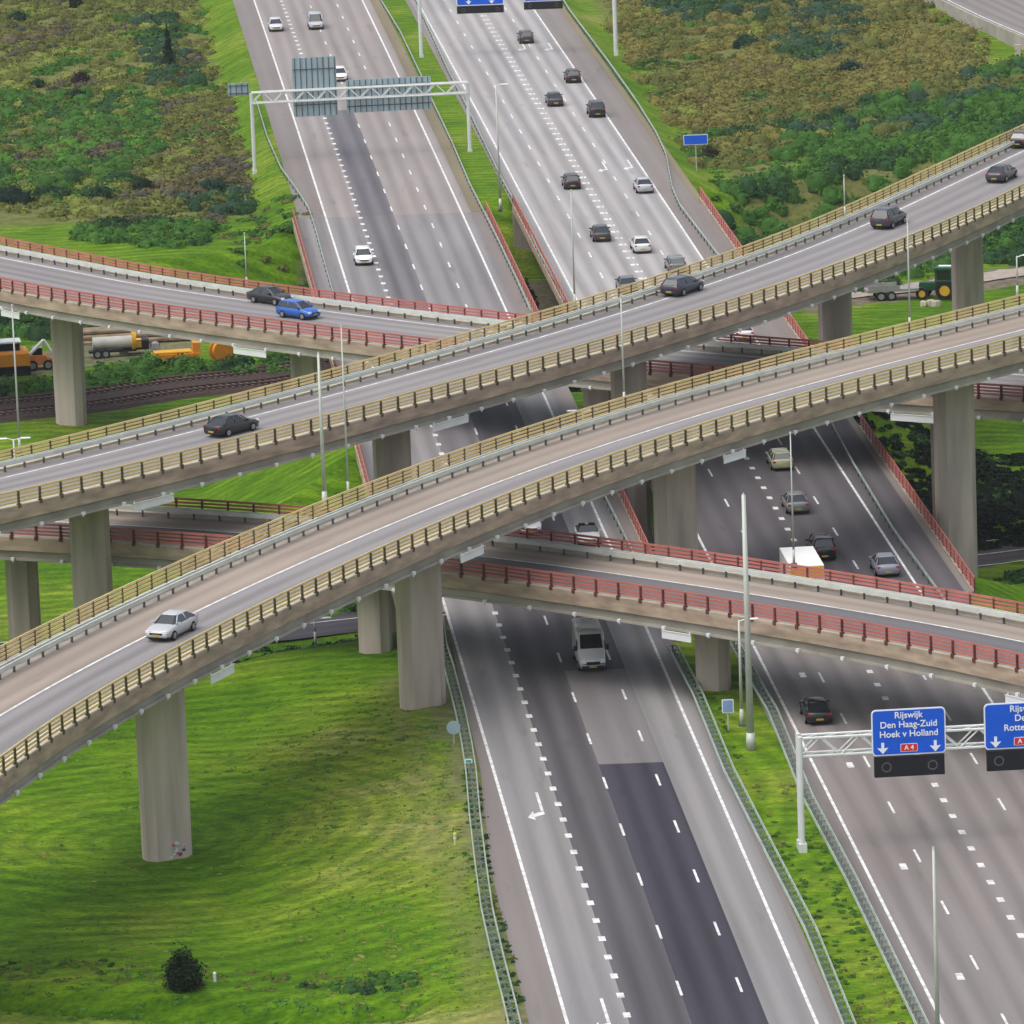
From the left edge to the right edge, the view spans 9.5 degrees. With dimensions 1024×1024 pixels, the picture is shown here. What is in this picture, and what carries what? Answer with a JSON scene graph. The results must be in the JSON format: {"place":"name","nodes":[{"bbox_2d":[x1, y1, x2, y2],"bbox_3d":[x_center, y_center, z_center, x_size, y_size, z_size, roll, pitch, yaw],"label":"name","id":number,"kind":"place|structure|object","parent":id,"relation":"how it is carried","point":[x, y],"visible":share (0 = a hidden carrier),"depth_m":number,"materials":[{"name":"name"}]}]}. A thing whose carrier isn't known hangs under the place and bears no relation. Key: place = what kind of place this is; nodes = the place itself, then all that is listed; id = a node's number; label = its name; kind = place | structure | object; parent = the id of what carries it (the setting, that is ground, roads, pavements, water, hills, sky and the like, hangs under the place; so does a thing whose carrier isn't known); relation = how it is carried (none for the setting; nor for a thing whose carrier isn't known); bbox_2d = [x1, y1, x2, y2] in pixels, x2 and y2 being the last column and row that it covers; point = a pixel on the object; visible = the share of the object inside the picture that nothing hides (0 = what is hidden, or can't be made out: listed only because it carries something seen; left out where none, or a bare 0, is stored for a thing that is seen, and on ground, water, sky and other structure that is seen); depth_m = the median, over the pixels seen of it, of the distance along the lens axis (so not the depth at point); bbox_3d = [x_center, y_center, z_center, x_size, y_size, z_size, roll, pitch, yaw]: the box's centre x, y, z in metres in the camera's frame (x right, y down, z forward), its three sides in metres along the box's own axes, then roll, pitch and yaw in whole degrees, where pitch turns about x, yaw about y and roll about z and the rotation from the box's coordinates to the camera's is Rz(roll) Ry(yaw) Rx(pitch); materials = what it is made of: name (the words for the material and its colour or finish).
{"place":"outdoors","nodes":[
{"label":"outdoors","id":0,"kind":"place"},
{"bbox_2d":[0,0,1023,1023],"bbox_3d":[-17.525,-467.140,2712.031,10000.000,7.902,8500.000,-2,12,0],"label":"ground","id":1,"kind":"structure","parent":0,"point":[246,696],"depth_m":407.76,"materials":[{"name":"green plant"}]},
{"bbox_2d":[0,180,39,204],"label":"bush","id":2,"kind":"object","parent":1,"relation":"on","point":[13,194],"visible":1,"depth_m":662.12,"materials":[{"name":"green plant"}]},
{"bbox_2d":[0,338,51,376],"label":"excavator","id":3,"kind":"object","parent":1,"relation":"on","point":[23,354],"visible":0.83,"depth_m":589.85,"materials":[{"name":"orange metal"}]},
{"bbox_2d":[30,346,52,370],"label":"loader","id":4,"kind":"object","parent":1,"relation":"on","point":[38,357],"visible":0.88,"depth_m":592.38,"materials":[{"name":"orange metal"}]},
{"bbox_2d":[30,181,72,198],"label":"bush","id":5,"kind":"object","parent":1,"relation":"on","point":[42,189],"visible":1,"depth_m":665.36,"materials":[{"name":"green plant"}]},
{"bbox_2d":[87,182,115,198],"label":"bush","id":6,"kind":"object","parent":1,"relation":"on","point":[104,191],"visible":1,"depth_m":663.65,"materials":[{"name":"green plant"}]},
{"bbox_2d":[88,331,136,358],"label":"tank trailer","id":7,"kind":"object","parent":1,"relation":"on","point":[104,347],"visible":0.98,"depth_m":596.79,"materials":[{"name":"metal"}]},
{"bbox_2d":[86,215,140,228],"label":"bush","id":8,"kind":"object","parent":1,"relation":"on","point":[118,219],"visible":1,"depth_m":644.37,"materials":[{"name":"green plant"}]},
{"bbox_2d":[0,0,259,228],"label":"undergrowth","id":9,"kind":"object","parent":1,"relation":"on","point":[95,125],"visible":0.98,"depth_m":720.16,"materials":[{"name":"green plant"}]},
{"bbox_2d":[83,327,186,345],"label":"pipe stack","id":10,"kind":"object","parent":1,"relation":"on","point":[89,333],"visible":0.15,"depth_m":605.69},
{"bbox_2d":[119,334,160,354],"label":"truck","id":11,"kind":"object","parent":1,"relation":"on","point":[142,343],"visible":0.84,"depth_m":598.64,"materials":[{"name":"metal"}]},
{"bbox_2d":[125,173,154,189],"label":"bush","id":12,"kind":"object","parent":1,"relation":"on","point":[142,183],"visible":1,"depth_m":670.91,"materials":[{"name":"green plant"}]},
{"bbox_2d":[0,309,289,396],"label":"undergrowth","id":13,"kind":"object","parent":1,"relation":"on","point":[38,328],"visible":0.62,"depth_m":589.06,"materials":[{"name":"green plant"}]},
{"bbox_2d":[0,358,333,422],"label":"railway track","id":14,"kind":"structure","parent":1,"relation":"on","point":[129,394],"depth_m":577.82,"materials":[{"name":"gravel"}]},
{"bbox_2d":[159,25,176,65],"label":"conifer","id":15,"kind":"object","parent":1,"relation":"on","point":[168,57],"visible":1,"depth_m":765.46,"materials":[{"name":"green plant"}]},
{"bbox_2d":[151,340,200,361],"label":"flatbed trailer","id":16,"kind":"object","parent":1,"relation":"on","point":[172,353],"visible":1,"depth_m":592.52,"materials":[{"name":"metal"}]},
{"bbox_2d":[158,942,207,992],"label":"bush","id":17,"kind":"object","parent":1,"relation":"on","point":[182,974],"visible":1,"depth_m":365.49,"materials":[{"name":"green plant"}]},
{"bbox_2d":[68,194,312,286],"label":"undergrowth","id":18,"kind":"object","parent":1,"relation":"on","point":[157,232],"visible":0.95,"depth_m":637.02,"materials":[{"name":"green plant"}]},
{"bbox_2d":[0,959,422,995],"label":"weeds","id":19,"kind":"object","parent":1,"relation":"on","point":[378,980],"visible":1,"depth_m":364.16,"materials":[{"name":"green plant"}]},
{"bbox_2d":[194,176,230,190],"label":"bush","id":20,"kind":"object","parent":1,"relation":"on","point":[213,184],"visible":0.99,"depth_m":664.24,"materials":[{"name":"green plant"}]},
{"bbox_2d":[209,343,232,359],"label":"cable reel","id":21,"kind":"object","parent":1,"relation":"on","point":[218,351],"visible":0.73,"depth_m":593.39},
{"bbox_2d":[0,666,493,1023],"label":"grass tufts","id":22,"kind":"object","parent":1,"relation":"on","point":[404,1006],"visible":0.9,"depth_m":380.69,"materials":[{"name":"green plant"}]},
{"bbox_2d":[256,100,333,296],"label":"guard rail","id":23,"kind":"object","parent":1,"relation":"on","point":[290,182],"visible":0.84,"depth_m":652.20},
{"bbox_2d":[233,603,358,662],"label":"undergrowth","id":24,"kind":"object","parent":1,"relation":"on","point":[350,608],"visible":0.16,"depth_m":474.59,"materials":[{"name":"green plant"}]},
{"bbox_2d":[249,81,471,174],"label":"sign gantry","id":25,"kind":"object","parent":1,"relation":"on","point":[383,95],"visible":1,"depth_m":673.62,"materials":[{"name":"metal"}]},
{"bbox_2d":[228,83,248,95],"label":"direction sign","id":26,"kind":"object","parent":25,"relation":"attached to","point":[238,89],"visible":1,"depth_m":672.95,"materials":[{"name":"metal"}]},
{"bbox_2d":[291,56,337,116],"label":"direction sign","id":27,"kind":"object","parent":25,"relation":"attached to","point":[313,72],"visible":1,"depth_m":673.58,"materials":[{"name":"metal"}]},
{"bbox_2d":[346,76,431,112],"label":"direction sign","id":28,"kind":"object","parent":25,"relation":"attached to","point":[389,104],"visible":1,"depth_m":674.59,"materials":[{"name":"metal"}]},
{"bbox_2d":[292,201,554,392],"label":"motorway bridge","id":29,"kind":"structure","parent":1,"relation":"on","point":[524,287],"depth_m":604.65,"materials":[{"name":"metal"}]},
{"bbox_2d":[443,618,521,1023],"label":"guard rail","id":30,"kind":"object","parent":1,"relation":"on","point":[482,879],"visible":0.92,"depth_m":387.54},
{"bbox_2d":[415,0,564,303],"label":"guard rail","id":31,"kind":"object","parent":1,"relation":"on","point":[487,149],"visible":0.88,"depth_m":681.00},
{"bbox_2d":[495,83,507,211],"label":"lamp post","id":32,"kind":"object","parent":1,"relation":"on","point":[500,208],"visible":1,"depth_m":635.00,"materials":[{"name":"metal"}]},
{"bbox_2d":[354,444,653,626],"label":"motorway bridge","id":33,"kind":"structure","parent":1,"relation":"on","point":[632,517],"depth_m":487.11,"materials":[{"name":"concrete"}]},
{"bbox_2d":[0,294,1023,861],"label":"ramp viaduct","id":34,"kind":"object","parent":1,"relation":"on","point":[68,692],"visible":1,"depth_m":426.38,"materials":[{"name":"concrete"}]},
{"bbox_2d":[145,609,197,639],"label":"car","id":35,"kind":"object","parent":34,"relation":"on","point":[171,624],"visible":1,"depth_m":393.51,"materials":[{"name":"silver paint"}]},
{"bbox_2d":[317,352,326,509],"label":"lamp post","id":36,"kind":"object","parent":34,"relation":"on","point":[324,491],"visible":1,"depth_m":429.15,"materials":[{"name":"metal"}]},
{"bbox_2d":[340,324,351,499],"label":"lamp post","id":37,"kind":"object","parent":34,"relation":"on","point":[347,474],"visible":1,"depth_m":432.14,"materials":[{"name":"metal"}]},
{"bbox_2d":[0,124,1023,632],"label":"ramp viaduct","id":38,"kind":"object","parent":1,"relation":"on","point":[958,210],"visible":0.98,"depth_m":483.72,"materials":[{"name":"concrete"}]},
{"bbox_2d":[11,304,22,455],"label":"lamp post","id":39,"kind":"object","parent":38,"relation":"on","point":[18,427],"visible":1,"depth_m":452.04,"materials":[{"name":"metal"}]},
{"bbox_2d":[203,413,258,436],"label":"car","id":40,"kind":"object","parent":38,"relation":"on","point":[227,424],"visible":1,"depth_m":457.77,"materials":[{"name":"black paint"}]},
{"bbox_2d":[660,275,704,295],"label":"car","id":41,"kind":"object","parent":38,"relation":"on","point":[682,285],"visible":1,"depth_m":508.78,"materials":[{"name":"blue paint"}]},
{"bbox_2d":[870,206,906,228],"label":"car","id":42,"kind":"object","parent":38,"relation":"on","point":[887,216],"visible":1,"depth_m":537.69,"materials":[{"name":"grey paint"}]},
{"bbox_2d":[985,164,1017,181],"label":"car","id":43,"kind":"object","parent":38,"relation":"on","point":[1001,172],"visible":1,"depth_m":560.60,"materials":[{"name":"grey paint"}]},
{"bbox_2d":[0,496,1023,702],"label":"ramp viaduct","id":44,"kind":"object","parent":1,"relation":"on","point":[974,646],"visible":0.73,"depth_m":428.91,"materials":[{"name":"concrete"}]},
{"bbox_2d":[789,431,796,567],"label":"lamp post","id":45,"kind":"object","parent":44,"relation":"on","point":[793,547],"visible":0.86,"depth_m":433.35,"materials":[{"name":"metal"}]},
{"bbox_2d":[0,237,1023,520],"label":"ramp viaduct","id":46,"kind":"object","parent":1,"relation":"on","point":[68,297],"visible":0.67,"depth_m":539.98,"materials":[{"name":"concrete"}]},
{"bbox_2d":[246,285,292,305],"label":"car","id":47,"kind":"object","parent":46,"relation":"on","point":[274,295],"visible":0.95,"depth_m":546.96,"materials":[{"name":"black paint"}]},
{"bbox_2d":[276,298,320,319],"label":"car","id":48,"kind":"object","parent":46,"relation":"on","point":[301,309],"visible":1,"depth_m":539.23,"materials":[{"name":"blue paint"}]},
{"bbox_2d":[417,0,617,57],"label":"sign gantry","id":49,"kind":"object","parent":1,"relation":"on","point":[615,33],"visible":1,"depth_m":751.32,"materials":[{"name":"metal"}]},
{"bbox_2d":[456,0,503,5],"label":"direction sign","id":50,"kind":"object","parent":49,"relation":"attached to","point":[474,2],"visible":1,"depth_m":750.24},
{"bbox_2d":[457,5,503,13],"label":"lane signal","id":51,"kind":"object","parent":49,"relation":"attached to","point":[480,9],"visible":1,"depth_m":750.33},
{"bbox_2d":[524,1,562,9],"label":"lane signal","id":52,"kind":"object","parent":49,"relation":"attached to","point":[544,5],"visible":1,"depth_m":750.15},
{"bbox_2d":[233,0,834,1023],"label":"motorway carriageway inbound","id":53,"kind":"object","parent":1,"relation":"on","point":[697,958],"visible":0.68,"depth_m":415.68,"materials":[{"name":"asphalt"}]},
{"bbox_2d":[307,11,323,28],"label":"car","id":54,"kind":"object","parent":53,"relation":"on","point":[315,19],"visible":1,"depth_m":781.59,"materials":[{"name":"paint"}]},
{"bbox_2d":[353,245,373,264],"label":"car","id":55,"kind":"object","parent":53,"relation":"on","point":[362,254],"visible":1,"depth_m":606.28,"materials":[{"name":"white paint"}]},
{"bbox_2d":[574,522,601,544],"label":"car","id":56,"kind":"object","parent":53,"relation":"on","point":[590,528],"visible":0.57,"depth_m":476.62,"materials":[{"name":"paint"}]},
{"bbox_2d":[571,617,608,670],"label":"van","id":57,"kind":"object","parent":53,"relation":"on","point":[589,646],"visible":0.98,"depth_m":435.59,"materials":[{"name":"paint"}]},
{"bbox_2d":[253,0,1023,1023],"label":"road markings","id":58,"kind":"object","parent":53,"relation":"on","point":[597,920],"visible":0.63,"depth_m":426.12,"materials":[{"name":"paint"}]},
{"bbox_2d":[296,0,971,1023],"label":"verge strip","id":59,"kind":"object","parent":1,"relation":"on","point":[564,396],"visible":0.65,"depth_m":577.91,"materials":[{"name":"plant"}]},
{"bbox_2d":[379,0,530,311],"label":"guard rail","id":60,"kind":"object","parent":59,"relation":"on","point":[473,191],"visible":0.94,"depth_m":655.29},
{"bbox_2d":[562,0,720,259],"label":"guard rail","id":61,"kind":"object","parent":1,"relation":"on","point":[661,144],"visible":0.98,"depth_m":694.26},
{"bbox_2d":[512,187,811,345],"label":"motorway bridge","id":62,"kind":"structure","parent":1,"relation":"on","point":[522,239],"depth_m":616.49,"materials":[{"name":"metal"}]},
{"bbox_2d":[461,695,907,1023],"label":"weeds","id":63,"kind":"object","parent":1,"relation":"on","point":[816,917],"visible":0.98,"depth_m":373.27,"materials":[{"name":"green plant"}]},
{"bbox_2d":[683,134,707,170],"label":"road sign","id":64,"kind":"object","parent":1,"relation":"on","point":[699,139],"visible":1,"depth_m":663.79,"materials":[{"name":"metal"}]},
{"bbox_2d":[410,0,1023,1023],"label":"motorway carriageway outbound","id":65,"kind":"structure","parent":1,"relation":"on","point":[980,926],"depth_m":476.42,"materials":[{"name":"asphalt"}]},
{"bbox_2d":[544,91,562,105],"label":"car","id":66,"kind":"object","parent":65,"relation":"on","point":[554,98],"visible":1,"depth_m":707.16,"materials":[{"name":"grey paint"}]},
{"bbox_2d":[560,173,580,188],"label":"car","id":67,"kind":"object","parent":65,"relation":"on","point":[570,180],"visible":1,"depth_m":647.15,"materials":[{"name":"black paint"}]},
{"bbox_2d":[563,68,580,82],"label":"car","id":68,"kind":"object","parent":65,"relation":"on","point":[572,74],"visible":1,"depth_m":725.06,"materials":[{"name":"black paint"}]},
{"bbox_2d":[586,100,605,116],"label":"car","id":69,"kind":"object","parent":65,"relation":"on","point":[595,108],"visible":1,"depth_m":697.11,"materials":[{"name":"black paint"}]},
{"bbox_2d":[589,224,610,240],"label":"car","id":70,"kind":"object","parent":65,"relation":"on","point":[599,231],"visible":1,"depth_m":614.27,"materials":[{"name":"grey paint"}]},
{"bbox_2d":[615,275,637,292],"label":"car","id":71,"kind":"object","parent":65,"relation":"on","point":[622,280],"visible":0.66,"depth_m":584.96,"materials":[{"name":"grey paint"}]},
{"bbox_2d":[629,235,651,252],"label":"car","id":72,"kind":"object","parent":65,"relation":"on","point":[641,243],"visible":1,"depth_m":606.74,"materials":[{"name":"paint"}]},
{"bbox_2d":[632,177,653,192],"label":"car","id":73,"kind":"object","parent":65,"relation":"on","point":[642,184],"visible":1,"depth_m":643.13,"materials":[{"name":"silver paint"}]},
{"bbox_2d":[664,254,686,271],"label":"car","id":74,"kind":"object","parent":65,"relation":"on","point":[672,262],"visible":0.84,"depth_m":594.48,"materials":[{"name":"paint"}]},
{"bbox_2d":[765,447,792,469],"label":"car","id":75,"kind":"object","parent":65,"relation":"on","point":[777,458],"visible":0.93,"depth_m":500.92,"materials":[{"name":"beige paint"}]},
{"bbox_2d":[780,491,808,512],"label":"car","id":76,"kind":"object","parent":65,"relation":"on","point":[800,502],"visible":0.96,"depth_m":484.58,"materials":[{"name":"paint"}]},
{"bbox_2d":[779,546,823,579],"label":"box truck","id":77,"kind":"object","parent":65,"relation":"on","point":[807,556],"visible":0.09,"depth_m":453.28,"materials":[{"name":"white paint"}]},
{"bbox_2d":[799,697,831,723],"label":"car","id":78,"kind":"object","parent":65,"relation":"on","point":[815,709],"visible":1,"depth_m":417.81,"materials":[{"name":"black paint"}]},
{"bbox_2d":[806,533,835,558],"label":"car","id":79,"kind":"object","parent":65,"relation":"on","point":[823,545],"visible":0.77,"depth_m":467.20,"materials":[{"name":"black paint"}]},
{"bbox_2d":[869,552,898,575],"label":"car","id":80,"kind":"object","parent":65,"relation":"on","point":[883,563],"visible":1,"depth_m":461.50,"materials":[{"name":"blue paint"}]},
{"bbox_2d":[829,422,945,599],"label":"guard rail","id":81,"kind":"object","parent":65,"relation":"on","point":[885,515],"visible":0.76,"depth_m":480.61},
{"bbox_2d":[730,31,763,48],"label":"bush","id":82,"kind":"object","parent":1,"relation":"on","point":[742,40],"visible":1,"depth_m":761.21,"materials":[{"name":"green plant"}]},
{"bbox_2d":[738,617,757,726],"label":"lamp post","id":83,"kind":"object","parent":1,"relation":"on","point":[741,717],"visible":0.84,"depth_m":417.62,"materials":[{"name":"metal"}]},
{"bbox_2d":[741,493,755,750],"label":"lamp post","id":84,"kind":"object","parent":1,"relation":"on","point":[750,740],"visible":1,"depth_m":410.12,"materials":[{"name":"metal"}]},
{"bbox_2d":[667,643,856,1023],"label":"guard rail","id":85,"kind":"object","parent":1,"relation":"on","point":[774,863],"visible":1,"depth_m":386.97,"materials":[{"name":"metal"}]},
{"bbox_2d":[600,0,1023,169],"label":"undergrowth","id":86,"kind":"object","parent":1,"relation":"on","point":[893,92],"visible":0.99,"depth_m":731.75,"materials":[{"name":"green plant"}]},
{"bbox_2d":[650,415,975,592],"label":"motorway bridge","id":87,"kind":"structure","parent":1,"relation":"on","point":[949,549],"depth_m":483.88,"materials":[{"name":"concrete"}]},
{"bbox_2d":[730,640,929,1023],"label":"guard rail","id":88,"kind":"object","parent":1,"relation":"on","point":[835,853],"visible":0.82,"depth_m":382.99,"materials":[{"name":"metal"}]},
{"bbox_2d":[705,79,1023,293],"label":"undergrowth","id":89,"kind":"object","parent":1,"relation":"on","point":[820,169],"visible":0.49,"depth_m":657.00,"materials":[{"name":"green plant"}]},
{"bbox_2d":[795,724,984,852],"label":"sign gantry","id":90,"kind":"object","parent":1,"relation":"on","point":[800,840],"visible":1,"depth_m":385.31,"materials":[{"name":"metal"}]},
{"bbox_2d":[871,707,945,755],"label":"direction sign","id":91,"kind":"object","parent":90,"relation":"attached to","point":[908,731],"visible":1,"depth_m":384.67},
{"bbox_2d":[874,753,944,777],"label":"lane signal","id":92,"kind":"object","parent":90,"relation":"attached to","point":[910,765],"visible":1,"depth_m":385.06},
{"bbox_2d":[984,702,1023,749],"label":"direction sign","id":93,"kind":"object","parent":90,"relation":"attached to","point":[1003,725],"visible":1,"depth_m":385.07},
{"bbox_2d":[986,748,1023,770],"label":"lane signal","id":94,"kind":"object","parent":90,"relation":"attached to","point":[1004,759],"visible":1,"depth_m":385.46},
{"bbox_2d":[864,282,919,300],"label":"farm trailer","id":95,"kind":"object","parent":1,"relation":"on","point":[881,291],"visible":0.98,"depth_m":612.79,"materials":[{"name":"metal"}]},
{"bbox_2d":[916,265,951,299],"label":"tractor","id":96,"kind":"object","parent":1,"relation":"on","point":[941,285],"visible":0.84,"depth_m":613.14,"materials":[{"name":"green metal"}]},
{"bbox_2d":[932,846,939,1023],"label":"lamp post","id":97,"kind":"object","parent":1,"relation":"on","point":[936,986],"visible":1,"depth_m":339.27,"materials":[{"name":"metal"}]},
{"bbox_2d":[853,411,1023,584],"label":"undergrowth","id":98,"kind":"object","parent":1,"relation":"on","point":[997,511],"visible":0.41,"depth_m":522.79,"materials":[{"name":"green plant"}]},
{"bbox_2d":[924,0,1023,55],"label":"road","id":99,"kind":"structure","parent":1,"relation":"on","point":[1002,20],"depth_m":776.06,"materials":[{"name":"asphalt"}]},
{"bbox_2d":[0,540,1023,661],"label":"road","id":100,"kind":"structure","parent":0,"point":[337,626],"depth_m":482.85,"materials":[{"name":"asphalt"}]},
{"bbox_2d":[852,267,1023,297],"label":"dirt track","id":101,"kind":"structure","parent":0,"point":[1000,274],"depth_m":623.25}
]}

